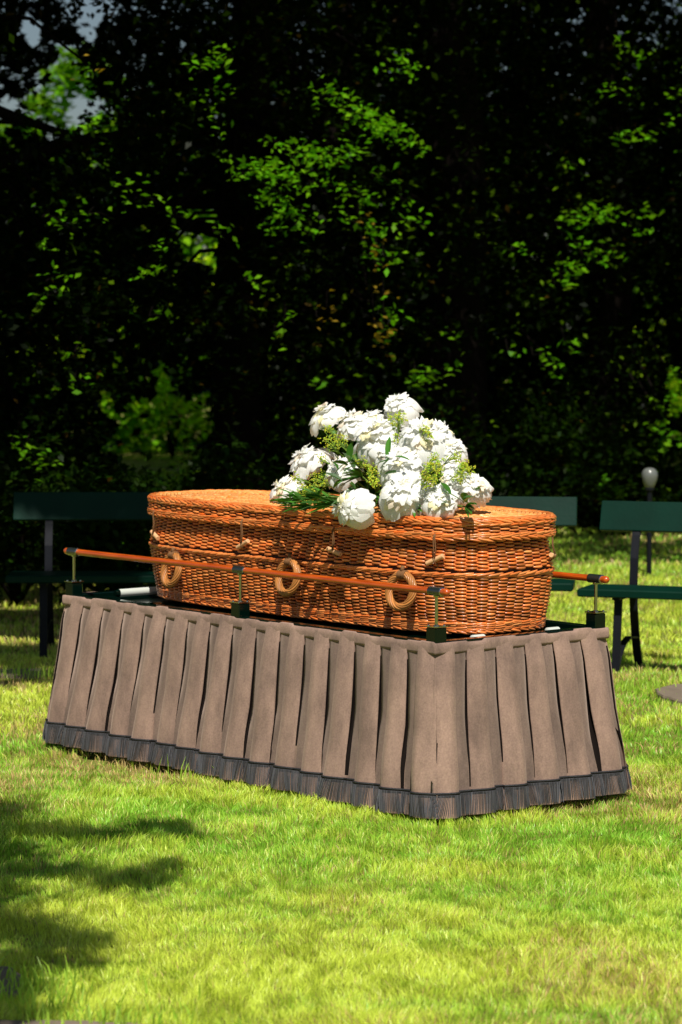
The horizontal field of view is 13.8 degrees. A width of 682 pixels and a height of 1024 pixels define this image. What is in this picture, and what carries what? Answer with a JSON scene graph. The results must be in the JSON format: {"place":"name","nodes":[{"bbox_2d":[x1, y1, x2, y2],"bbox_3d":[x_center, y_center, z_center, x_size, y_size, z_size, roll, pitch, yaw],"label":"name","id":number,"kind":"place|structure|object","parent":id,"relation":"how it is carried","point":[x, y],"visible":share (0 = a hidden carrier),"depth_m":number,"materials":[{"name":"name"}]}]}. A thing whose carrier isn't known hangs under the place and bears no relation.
{"place":"outdoors","nodes":[
{"label":"outdoors","id":0,"kind":"place"},
{"bbox_2d":[0,369,681,1023],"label":"ground","id":1,"kind":"structure","parent":0,"point":[136,459],"depth_m":8.96,"materials":[{"name":"plant"}]},
{"bbox_2d":[0,966,21,999],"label":"paving stone","id":2,"kind":"object","parent":1,"relation":"on","point":[3,973],"visible":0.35,"depth_m":7.30,"materials":[{"name":"grey stone"}]},
{"bbox_2d":[0,668,46,678],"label":"paving stone","id":3,"kind":"object","parent":1,"relation":"on","point":[11,674],"visible":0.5,"depth_m":13.76,"materials":[{"name":"grey stone"}]},
{"bbox_2d":[1,345,110,452],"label":"shrub","id":4,"kind":"object","parent":1,"relation":"on","point":[100,404],"visible":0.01,"depth_m":36.48,"materials":[{"name":"green plant"}]},
{"bbox_2d":[0,1020,136,1023],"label":"paving stone","id":5,"kind":"object","parent":1,"relation":"on","point":[38,1022],"visible":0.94,"depth_m":6.84,"materials":[{"name":"grey stone"}]},
{"bbox_2d":[0,413,151,607],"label":"shrub","id":6,"kind":"object","parent":1,"relation":"on","point":[18,551],"visible":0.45,"depth_m":17.21,"materials":[{"name":"green plant"}]},
{"bbox_2d":[5,492,155,656],"bbox_3d":[-1.030,0.323,14.701,1.400,0.832,0.506,0,4,-1],"label":"park bench","id":7,"kind":"object","parent":1,"relation":"on","point":[48,508],"visible":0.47,"depth_m":14.85,"materials":[{"name":"metal"}]},
{"bbox_2d":[27,434,155,604],"bbox_3d":[-1.198,0.098,16.337,1.295,1.115,1.173,0,4,0],"label":"shrub","id":8,"kind":"object","parent":1,"relation":"on","point":[71,534],"visible":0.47,"depth_m":16.16,"materials":[{"name":"green plant"}]},
{"bbox_2d":[0,0,233,602],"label":"broadleaf tree","id":9,"kind":"object","parent":1,"relation":"on","point":[72,191],"visible":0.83,"depth_m":18.16,"materials":[{"name":"green plant"}]},
{"bbox_2d":[56,228,278,458],"bbox_3d":[-2.095,-2.242,36.427,3.328,3.154,2.906,-2,4,-32],"label":"shrub","id":10,"kind":"object","parent":1,"relation":"on","point":[164,380],"visible":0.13,"depth_m":36.05,"materials":[{"name":"green plant"}]},
{"bbox_2d":[79,414,313,552],"bbox_3d":[-0.885,-0.062,18.394,1.524,1.173,1.718,3,5,40],"label":"shrub","id":11,"kind":"object","parent":1,"relation":"on","point":[225,456],"visible":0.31,"depth_m":18.38,"materials":[{"name":"green plant"}]},
{"bbox_2d":[0,0,429,569],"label":"broadleaf tree","id":12,"kind":"object","parent":1,"relation":"on","point":[238,339],"visible":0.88,"depth_m":19.94,"materials":[{"name":"green plant"}]},
{"bbox_2d":[42,547,631,818],"bbox_3d":[-0.076,0.574,10.745,1.079,0.782,2.510,-3,5,-39],"label":"coffin trolley","id":13,"kind":"object","parent":1,"relation":"on","point":[435,721],"visible":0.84,"depth_m":10.04,"materials":[{"name":"brown fabric"}]},
{"bbox_2d":[147,489,556,634],"bbox_3d":[-0.017,0.167,10.669,0.722,0.427,2.050,-3,5,-39],"label":"wicker coffin","id":14,"kind":"object","parent":13,"relation":"on","point":[491,568],"visible":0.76,"depth_m":10.13,"materials":[{"name":"orange wicker"}]},
{"bbox_2d":[269,392,493,529],"bbox_3d":[0.098,-0.194,10.264,0.606,0.483,1.336,-3,5,-39],"label":"flower arrangement","id":15,"kind":"object","parent":14,"relation":"on","point":[409,457],"visible":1,"depth_m":10.12,"materials":[{"name":"white plant"}]},
{"bbox_2d":[0,0,681,495],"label":"shaded wood","id":16,"kind":"object","parent":1,"relation":"on","point":[28,82],"visible":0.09,"depth_m":28.48,"materials":[{"name":"green plant"}]},
{"bbox_2d":[0,5,681,453],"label":"distant wood","id":17,"kind":"object","parent":1,"relation":"on","point":[64,71],"visible":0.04,"depth_m":38.20,"materials":[{"name":"green plant"}]},
{"bbox_2d":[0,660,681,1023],"bbox_3d":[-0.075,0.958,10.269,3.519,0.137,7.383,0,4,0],"label":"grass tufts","id":18,"kind":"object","parent":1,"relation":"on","point":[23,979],"visible":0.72,"depth_m":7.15,"materials":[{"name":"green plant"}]},
{"bbox_2d":[181,0,510,492],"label":"broadleaf tree","id":19,"kind":"object","parent":1,"relation":"on","point":[354,325],"visible":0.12,"depth_m":25.99,"materials":[{"name":"green plant"}]},
{"bbox_2d":[250,351,537,494],"bbox_3d":[0.377,-0.365,20.008,2.053,1.560,1.849,0,4,0],"label":"shrub","id":20,"kind":"object","parent":1,"relation":"on","point":[456,432],"visible":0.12,"depth_m":19.84,"materials":[{"name":"green plant"}]},
{"bbox_2d":[277,0,603,496],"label":"broadleaf tree","id":21,"kind":"object","parent":1,"relation":"on","point":[454,266],"visible":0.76,"depth_m":22.21,"materials":[{"name":"green plant"}]},
{"bbox_2d":[486,496,576,590],"bbox_3d":[0.492,0.347,14.331,1.400,0.832,0.506,0,4,7],"label":"park bench","id":22,"kind":"object","parent":1,"relation":"on","point":[563,510],"visible":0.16,"depth_m":14.43,"materials":[{"name":"metal"}]},
{"bbox_2d":[465,371,662,537],"bbox_3d":[1.585,-0.434,22.419,1.988,1.389,1.909,0,4,0],"label":"shrub","id":23,"kind":"object","parent":1,"relation":"on","point":[545,441],"visible":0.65,"depth_m":22.42,"materials":[{"name":"green plant"}]},
{"bbox_2d":[469,0,681,535],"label":"broadleaf tree","id":24,"kind":"object","parent":1,"relation":"on","point":[605,124],"visible":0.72,"depth_m":23.89,"materials":[{"name":"green plant"}]},
{"bbox_2d":[543,432,681,531],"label":"shrub","id":25,"kind":"object","parent":1,"relation":"on","point":[670,475],"visible":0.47,"depth_m":23.27,"materials":[{"name":"green plant"}]},
{"bbox_2d":[577,501,681,672],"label":"park bench","id":26,"kind":"object","parent":1,"relation":"on","point":[636,518],"visible":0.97,"depth_m":14.01,"materials":[{"name":"metal"}]},
{"bbox_2d":[642,468,657,576],"bbox_3d":[2.091,0.075,19.046,0.120,0.752,0.120,0,4,0],"label":"garden lamp","id":27,"kind":"object","parent":1,"relation":"on","point":[649,477],"visible":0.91,"depth_m":19.02,"materials":[{"name":"metal"}]},
{"bbox_2d":[631,318,681,448],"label":"shrub","id":28,"kind":"object","parent":1,"relation":"on","point":[673,386],"visible":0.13,"depth_m":36.04,"materials":[{"name":"green plant"}]},
{"bbox_2d":[654,684,681,705],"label":"paving stone","id":29,"kind":"object","parent":1,"relation":"on","point":[672,693],"visible":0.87,"depth_m":12.80,"materials":[{"name":"beige stone"}]},
{"bbox_2d":[664,28,681,441],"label":"broadleaf tree","id":30,"kind":"object","parent":1,"relation":"on","point":[670,267],"visible":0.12,"depth_m":28.27,"materials":[{"name":"green plant"}]},
{"bbox_2d":[0,0,681,330],"label":"sky","id":31,"kind":"structure","parent":0,"point":[32,32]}
]}

